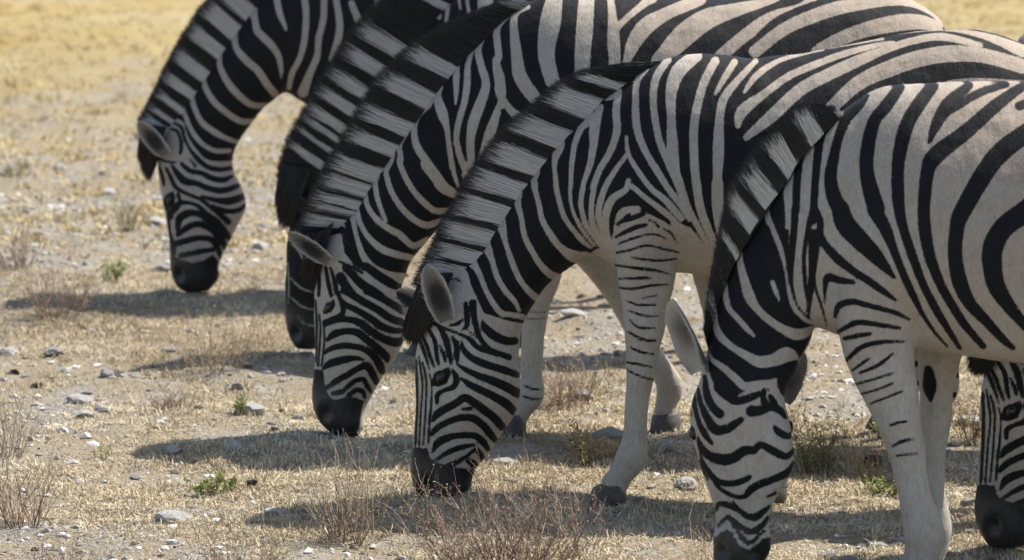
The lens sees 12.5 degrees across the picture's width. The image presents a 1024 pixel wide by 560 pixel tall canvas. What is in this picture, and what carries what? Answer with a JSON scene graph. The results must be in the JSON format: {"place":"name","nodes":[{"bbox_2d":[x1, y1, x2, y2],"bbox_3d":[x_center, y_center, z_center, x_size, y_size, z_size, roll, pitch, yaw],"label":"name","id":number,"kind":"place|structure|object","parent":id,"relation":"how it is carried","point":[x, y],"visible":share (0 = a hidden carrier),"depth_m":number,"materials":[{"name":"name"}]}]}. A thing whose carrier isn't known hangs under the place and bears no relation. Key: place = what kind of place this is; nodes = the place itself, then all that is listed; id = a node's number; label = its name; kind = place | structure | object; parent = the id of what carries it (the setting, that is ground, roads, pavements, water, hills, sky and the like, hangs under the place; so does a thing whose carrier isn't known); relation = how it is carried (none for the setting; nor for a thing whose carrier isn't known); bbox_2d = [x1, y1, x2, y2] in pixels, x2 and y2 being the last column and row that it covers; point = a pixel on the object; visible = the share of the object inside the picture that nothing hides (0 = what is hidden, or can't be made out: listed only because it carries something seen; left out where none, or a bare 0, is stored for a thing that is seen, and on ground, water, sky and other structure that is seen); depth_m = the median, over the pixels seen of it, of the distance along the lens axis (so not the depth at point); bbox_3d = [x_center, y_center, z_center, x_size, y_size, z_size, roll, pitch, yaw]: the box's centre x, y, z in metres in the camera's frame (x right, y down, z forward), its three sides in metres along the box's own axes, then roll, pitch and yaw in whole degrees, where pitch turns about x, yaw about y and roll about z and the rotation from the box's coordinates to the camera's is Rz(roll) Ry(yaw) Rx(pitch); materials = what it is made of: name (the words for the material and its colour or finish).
{"place":"outdoors","nodes":[
{"label":"outdoors","id":0,"kind":"place"},
{"bbox_2d":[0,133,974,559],"bbox_3d":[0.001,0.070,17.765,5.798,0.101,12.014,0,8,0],"label":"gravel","id":1,"kind":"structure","parent":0,"point":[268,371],"depth_m":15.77,"materials":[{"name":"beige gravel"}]},
{"bbox_2d":[0,0,1023,559],"bbox_3d":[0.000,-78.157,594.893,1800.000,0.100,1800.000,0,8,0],"label":"ground","id":2,"kind":"structure","parent":0,"point":[298,386],"depth_m":16.07,"materials":[{"name":"beige soil"}]},
{"bbox_2d":[0,347,20,354],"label":"stone","id":3,"kind":"object","parent":2,"relation":"on","point":[9,349],"visible":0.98,"depth_m":16.43,"materials":[{"name":"stone"}]},
{"bbox_2d":[10,369,19,374],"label":"stone","id":4,"kind":"object","parent":2,"relation":"on","point":[15,371],"visible":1,"depth_m":16.04,"materials":[{"name":"black stone"}]},
{"bbox_2d":[0,157,31,177],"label":"shrub","id":5,"kind":"object","parent":2,"relation":"on","point":[5,171],"visible":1,"depth_m":21.91,"materials":[{"name":"beige plant"}]},
{"bbox_2d":[20,373,29,377],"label":"stone","id":6,"kind":"object","parent":2,"relation":"on","point":[25,375],"visible":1,"depth_m":16.02,"materials":[{"name":"white stone"}]},
{"bbox_2d":[0,214,50,270],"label":"shrub","id":7,"kind":"object","parent":2,"relation":"on","point":[22,260],"visible":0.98,"depth_m":18.48,"materials":[{"name":"brown plant"}]},
{"bbox_2d":[0,375,55,459],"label":"shrub","id":8,"kind":"object","parent":2,"relation":"on","point":[13,435],"visible":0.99,"depth_m":14.24,"materials":[{"name":"brown plant"}]},
{"bbox_2d":[0,432,70,528],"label":"shrub","id":9,"kind":"object","parent":2,"relation":"on","point":[4,512],"visible":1,"depth_m":13.21,"materials":[{"name":"brown plant"}]},
{"bbox_2d":[31,382,42,387],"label":"stone","id":10,"kind":"object","parent":2,"relation":"on","point":[35,385],"visible":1,"depth_m":15.73,"materials":[{"name":"grey stone"}]},
{"bbox_2d":[43,346,64,356],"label":"stone","id":11,"kind":"object","parent":2,"relation":"on","point":[52,351],"visible":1,"depth_m":16.27,"materials":[{"name":"white stone"}]},
{"bbox_2d":[16,247,101,319],"bbox_3d":[-1.672,0.008,17.299,0.325,0.278,0.281,0,8,0],"label":"shrub","id":12,"kind":"object","parent":2,"relation":"on","point":[85,292],"visible":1,"depth_m":17.32,"materials":[{"name":"brown plant"}]},
{"bbox_2d":[53,164,67,169],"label":"stone","id":13,"kind":"object","parent":2,"relation":"on","point":[57,166],"visible":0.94,"depth_m":22.15,"materials":[{"name":"stone"}]},
{"bbox_2d":[10,523,124,559],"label":"shrub","id":14,"kind":"object","parent":2,"relation":"on","point":[53,555],"visible":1,"depth_m":12.57,"materials":[{"name":"brown plant"}]},
{"bbox_2d":[66,394,93,403],"bbox_3d":[-1.422,0.392,15.348,0.083,0.036,0.075,7,11,44],"label":"stone","id":15,"kind":"object","parent":2,"relation":"on","point":[74,398],"visible":1,"depth_m":15.32,"materials":[{"name":"stone"}]},
{"bbox_2d":[75,409,95,416],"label":"stone","id":16,"kind":"object","parent":2,"relation":"on","point":[84,412],"visible":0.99,"depth_m":15.07,"materials":[{"name":"stone"}]},
{"bbox_2d":[82,390,93,393],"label":"stone","id":17,"kind":"object","parent":2,"relation":"on","point":[88,392],"visible":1,"depth_m":15.54,"materials":[{"name":"grey stone"}]},
{"bbox_2d":[92,404,108,411],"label":"stone","id":18,"kind":"object","parent":2,"relation":"on","point":[100,407],"visible":1,"depth_m":15.16,"materials":[{"name":"stone"}]},
{"bbox_2d":[91,442,112,458],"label":"plant","id":19,"kind":"object","parent":2,"relation":"on","point":[101,449],"visible":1,"depth_m":14.23,"materials":[{"name":"beige plant"}]},
{"bbox_2d":[100,369,114,377],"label":"stone","id":20,"kind":"object","parent":2,"relation":"on","point":[105,373],"visible":0.98,"depth_m":15.89,"materials":[{"name":"white stone"}]},
{"bbox_2d":[103,188,115,194],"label":"stone","id":21,"kind":"object","parent":2,"relation":"on","point":[110,190],"visible":0.94,"depth_m":21.46,"materials":[{"name":"stone"}]},
{"bbox_2d":[100,253,129,281],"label":"plant","id":22,"kind":"object","parent":2,"relation":"on","point":[115,273],"visible":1,"depth_m":18.11,"materials":[{"name":"green plant"}]},
{"bbox_2d":[108,192,150,231],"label":"shrub","id":23,"kind":"object","parent":2,"relation":"on","point":[129,219],"visible":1,"depth_m":19.58,"materials":[{"name":"beige plant"}]},
{"bbox_2d":[130,475,140,478],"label":"stone","id":24,"kind":"object","parent":2,"relation":"on","point":[135,477],"visible":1,"depth_m":13.94,"materials":[{"name":"white stone"}]},
{"bbox_2d":[149,216,166,225],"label":"stone","id":25,"kind":"object","parent":2,"relation":"on","point":[155,220],"visible":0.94,"depth_m":19.81,"materials":[{"name":"stone"}]},
{"bbox_2d":[151,263,169,272],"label":"stone","id":26,"kind":"object","parent":2,"relation":"on","point":[162,267],"visible":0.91,"depth_m":18.49,"materials":[{"name":"white stone"}]},
{"bbox_2d":[143,390,193,410],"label":"shrub","id":27,"kind":"object","parent":2,"relation":"on","point":[167,402],"visible":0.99,"depth_m":15.12,"materials":[{"name":"beige plant"}]},
{"bbox_2d":[161,346,183,352],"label":"stone","id":28,"kind":"object","parent":2,"relation":"on","point":[168,349],"visible":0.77,"depth_m":16.53,"materials":[{"name":"white stone"}]},
{"bbox_2d":[164,445,180,453],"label":"stone","id":29,"kind":"object","parent":2,"relation":"on","point":[169,449],"visible":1,"depth_m":14.32,"materials":[{"name":"stone"}]},
{"bbox_2d":[154,510,192,522],"bbox_3d":[-0.964,0.674,13.277,0.099,0.044,0.090,7,10,41],"label":"stone","id":30,"kind":"object","parent":2,"relation":"on","point":[169,515],"visible":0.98,"depth_m":13.25,"materials":[{"name":"stone"}]},
{"bbox_2d":[182,464,239,495],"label":"plant","id":31,"kind":"object","parent":2,"relation":"on","point":[219,479],"visible":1,"depth_m":13.66,"materials":[{"name":"green plant"}]},
{"bbox_2d":[159,300,278,374],"bbox_3d":[-0.996,0.181,15.887,0.370,0.270,0.316,-5,9,-31],"label":"shrub","id":32,"kind":"object","parent":2,"relation":"on","point":[233,348],"visible":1,"depth_m":15.88,"materials":[{"name":"plant"}]},
{"bbox_2d":[224,443,241,450],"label":"stone","id":33,"kind":"object","parent":2,"relation":"on","point":[237,445],"visible":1,"depth_m":14.32,"materials":[{"name":"stone"}]},
{"bbox_2d":[231,382,244,389],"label":"stone","id":34,"kind":"object","parent":2,"relation":"on","point":[239,385],"visible":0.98,"depth_m":15.59,"materials":[{"name":"grey stone"}]},
{"bbox_2d":[230,391,247,414],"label":"plant","id":35,"kind":"object","parent":2,"relation":"on","point":[241,404],"visible":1,"depth_m":15.01,"materials":[{"name":"green plant"}]},
{"bbox_2d":[186,533,298,559],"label":"shrub","id":36,"kind":"object","parent":2,"relation":"on","point":[233,554],"visible":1,"depth_m":12.53,"materials":[{"name":"brown plant"}]},
{"bbox_2d":[234,401,265,414],"bbox_3d":[-0.844,0.420,15.037,0.096,0.057,0.083,-3,8,-23],"label":"stone","id":37,"kind":"object","parent":2,"relation":"on","point":[255,408],"visible":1,"depth_m":15.01,"materials":[{"name":"stone"}]},
{"bbox_2d":[245,479,257,486],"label":"stone","id":38,"kind":"object","parent":2,"relation":"on","point":[251,482],"visible":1,"depth_m":13.72,"materials":[{"name":"black stone"}]},
{"bbox_2d":[136,0,380,292],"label":"zebra","id":39,"kind":"object","parent":2,"relation":"on","point":[230,70],"visible":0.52,"depth_m":17.74},
{"bbox_2d":[253,242,268,249],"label":"stone","id":40,"kind":"object","parent":2,"relation":"on","point":[260,245],"visible":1,"depth_m":19.07,"materials":[{"name":"stone"}]},
{"bbox_2d":[266,420,276,424],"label":"stone","id":41,"kind":"object","parent":2,"relation":"on","point":[269,422],"visible":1,"depth_m":14.76,"materials":[{"name":"grey stone"}]},
{"bbox_2d":[265,507,286,514],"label":"stone","id":42,"kind":"object","parent":2,"relation":"on","point":[273,509],"visible":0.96,"depth_m":13.38,"materials":[{"name":"stone"}]},
{"bbox_2d":[292,414,305,420],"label":"stone","id":43,"kind":"object","parent":2,"relation":"on","point":[298,416],"visible":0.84,"depth_m":14.95,"materials":[{"name":"grey stone"}]},
{"bbox_2d":[293,429,435,542],"bbox_3d":[-0.406,0.564,12.939,0.394,0.323,0.330,0,8,0],"label":"shrub","id":44,"kind":"object","parent":2,"relation":"on","point":[350,519],"visible":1,"depth_m":12.94,"materials":[{"name":"plant"}]},
{"bbox_2d":[274,0,532,355],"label":"zebra","id":45,"kind":"object","parent":2,"relation":"on","point":[383,31],"visible":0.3,"depth_m":16.31},
{"bbox_2d":[393,466,490,532],"bbox_3d":[-0.204,0.616,13.055,0.243,0.183,0.268,5,9,31],"label":"shrub","id":46,"kind":"object","parent":2,"relation":"on","point":[429,504],"visible":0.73,"depth_m":13.07,"materials":[{"name":"plant"}]},
{"bbox_2d":[353,443,612,559],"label":"shrub","id":47,"kind":"object","parent":2,"relation":"on","point":[515,552],"visible":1,"depth_m":12.40,"materials":[{"name":"brown plant"}]},
{"bbox_2d":[493,457,519,464],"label":"stone","id":48,"kind":"object","parent":2,"relation":"on","point":[503,459],"visible":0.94,"depth_m":14.03,"materials":[{"name":"stone"}]},
{"bbox_2d":[519,441,542,474],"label":"plant","id":49,"kind":"object","parent":2,"relation":"on","point":[528,464],"visible":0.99,"depth_m":13.80,"materials":[{"name":"beige plant"}]},
{"bbox_2d":[560,308,586,317],"bbox_3d":[0.223,0.123,17.298,0.095,0.031,0.085,4,9,26],"label":"stone","id":50,"kind":"object","parent":2,"relation":"on","point":[570,312],"visible":1,"depth_m":17.28,"materials":[{"name":"stone"}]},
{"bbox_2d":[542,337,614,409],"bbox_3d":[0.210,0.302,15.219,0.296,0.245,0.291,6,10,38],"label":"shrub","id":51,"kind":"object","parent":2,"relation":"on","point":[561,393],"visible":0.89,"depth_m":15.23,"materials":[{"name":"plant"}]},
{"bbox_2d":[567,417,590,467],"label":"plant","id":52,"kind":"object","parent":2,"relation":"on","point":[580,449],"visible":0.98,"depth_m":14.06,"materials":[{"name":"green plant"}]},
{"bbox_2d":[571,388,593,400],"bbox_3d":[0.236,0.383,15.400,0.083,0.058,0.082,-3,8,-20],"label":"stone","id":53,"kind":"object","parent":2,"relation":"on","point":[583,392],"visible":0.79,"depth_m":15.37,"materials":[{"name":"grey stone"}]},
{"bbox_2d":[563,425,622,461],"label":"shrub","id":54,"kind":"object","parent":2,"relation":"on","point":[598,441],"visible":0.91,"depth_m":14.19,"materials":[{"name":"plant"}]},
{"bbox_2d":[601,408,609,412],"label":"stone","id":55,"kind":"object","parent":2,"relation":"on","point":[605,410],"visible":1,"depth_m":15.13,"materials":[{"name":"stone"}]},
{"bbox_2d":[591,427,622,442],"bbox_3d":[0.300,0.489,14.511,0.111,0.066,0.096,-2,8,-11],"label":"stone","id":56,"kind":"object","parent":2,"relation":"on","point":[613,432],"visible":0.52,"depth_m":14.48,"materials":[{"name":"grey stone"}]},
{"bbox_2d":[287,0,960,438],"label":"zebra","id":57,"kind":"object","parent":2,"relation":"on","point":[439,104],"visible":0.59,"depth_m":14.47},
{"bbox_2d":[635,496,647,504],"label":"stone","id":58,"kind":"object","parent":2,"relation":"on","point":[638,499],"visible":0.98,"depth_m":13.40,"materials":[{"name":"grey stone"}]},
{"bbox_2d":[654,442,676,450],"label":"stone","id":59,"kind":"object","parent":2,"relation":"on","point":[671,446],"visible":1,"depth_m":14.31,"materials":[{"name":"grey stone"}]},
{"bbox_2d":[674,477,697,489],"bbox_3d":[0.510,0.596,13.737,0.073,0.040,0.086,-4,8,-24],"label":"stone","id":60,"kind":"object","parent":2,"relation":"on","point":[687,482],"visible":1,"depth_m":13.70,"materials":[{"name":"stone"}]},
{"bbox_2d":[395,29,1023,507],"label":"zebra","id":61,"kind":"object","parent":2,"relation":"on","point":[627,169],"visible":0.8,"depth_m":13.32},
{"bbox_2d":[661,489,794,559],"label":"shrub","id":62,"kind":"object","parent":2,"relation":"on","point":[693,544],"visible":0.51,"depth_m":12.47,"materials":[{"name":"plant"}]},
{"bbox_2d":[788,389,861,478],"bbox_3d":[0.913,0.470,14.131,0.270,0.257,0.254,6,10,39],"label":"shrub","id":63,"kind":"object","parent":2,"relation":"on","point":[824,456],"visible":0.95,"depth_m":14.13,"materials":[{"name":"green plant"}]},
{"bbox_2d":[820,550,836,557],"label":"stone","id":64,"kind":"object","parent":2,"relation":"on","point":[825,552],"visible":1,"depth_m":12.83,"materials":[{"name":"grey stone"}]},
{"bbox_2d":[663,80,1023,559],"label":"zebra","id":65,"kind":"object","parent":2,"relation":"on","point":[880,232],"visible":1,"depth_m":12.08},
{"bbox_2d":[842,555,854,559],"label":"stone","id":66,"kind":"object","parent":2,"relation":"on","point":[849,557],"visible":1,"depth_m":12.76,"materials":[{"name":"grey stone"}]},
{"bbox_2d":[840,433,891,483],"bbox_3d":[1.062,0.534,14.023,0.159,0.159,0.123,0,8,0],"label":"shrub","id":67,"kind":"object","parent":2,"relation":"on","point":[861,473],"visible":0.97,"depth_m":14.01,"materials":[{"name":"brown plant"}]},
{"bbox_2d":[862,455,881,465],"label":"stone","id":68,"kind":"object","parent":2,"relation":"on","point":[874,458],"visible":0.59,"depth_m":14.21,"materials":[{"name":"grey stone"}]},
{"bbox_2d":[867,418,881,438],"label":"plant","id":69,"kind":"object","parent":2,"relation":"on","point":[875,427],"visible":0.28,"depth_m":14.61,"materials":[{"name":"green plant"}]},
{"bbox_2d":[862,474,897,495],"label":"plant","id":70,"kind":"object","parent":2,"relation":"on","point":[883,487],"visible":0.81,"depth_m":13.74,"materials":[{"name":"green plant"}]},
{"bbox_2d":[871,541,888,547],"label":"stone","id":71,"kind":"object","parent":2,"relation":"on","point":[879,543],"visible":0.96,"depth_m":12.99,"materials":[{"name":"stone"}]},
{"bbox_2d":[892,536,904,541],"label":"stone","id":72,"kind":"object","parent":2,"relation":"on","point":[898,539],"visible":0.98,"depth_m":13.04,"materials":[{"name":"stone"}]},
{"bbox_2d":[951,371,981,444],"bbox_3d":[1.433,0.393,14.634,0.188,0.247,0.251,6,10,39],"label":"shrub","id":73,"kind":"object","parent":2,"relation":"on","point":[976,434],"visible":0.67,"depth_m":14.62,"materials":[{"name":"brown plant"}]},
{"bbox_2d":[960,497,974,507],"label":"stone","id":74,"kind":"object","parent":2,"relation":"on","point":[968,501],"visible":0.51,"depth_m":13.61,"materials":[{"name":"grey stone"}]},
{"bbox_2d":[957,415,980,425],"bbox_3d":[1.464,0.449,14.935,0.089,0.039,0.080,5,9,33],"label":"stone","id":75,"kind":"object","parent":2,"relation":"on","point":[963,421],"visible":0.34,"depth_m":14.90,"materials":[{"name":"stone"}]},
{"bbox_2d":[965,529,974,534],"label":"stone","id":76,"kind":"object","parent":2,"relation":"on","point":[968,531],"visible":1,"depth_m":13.15,"materials":[{"name":"grey stone"}]},
{"bbox_2d":[963,356,1023,549],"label":"zebra","id":77,"kind":"object","parent":2,"relation":"on","point":[999,506],"visible":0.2,"depth_m":12.85},
{"bbox_2d":[1018,34,1023,44],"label":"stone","id":78,"kind":"object","parent":2,"relation":"on","point":[1021,40],"visible":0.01,"depth_m":14.31,"materials":[{"name":"grey stone"}]},
{"bbox_2d":[0,203,1023,559],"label":"dry grass","id":79,"kind":"structure","parent":0,"point":[296,525],"depth_m":14.24,"materials":[{"name":"plant"}]},
{"bbox_2d":[0,0,1023,249],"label":"distant grass","id":80,"kind":"structure","parent":0,"point":[154,206],"depth_m":24.03,"materials":[{"name":"beige plant"}]}
]}

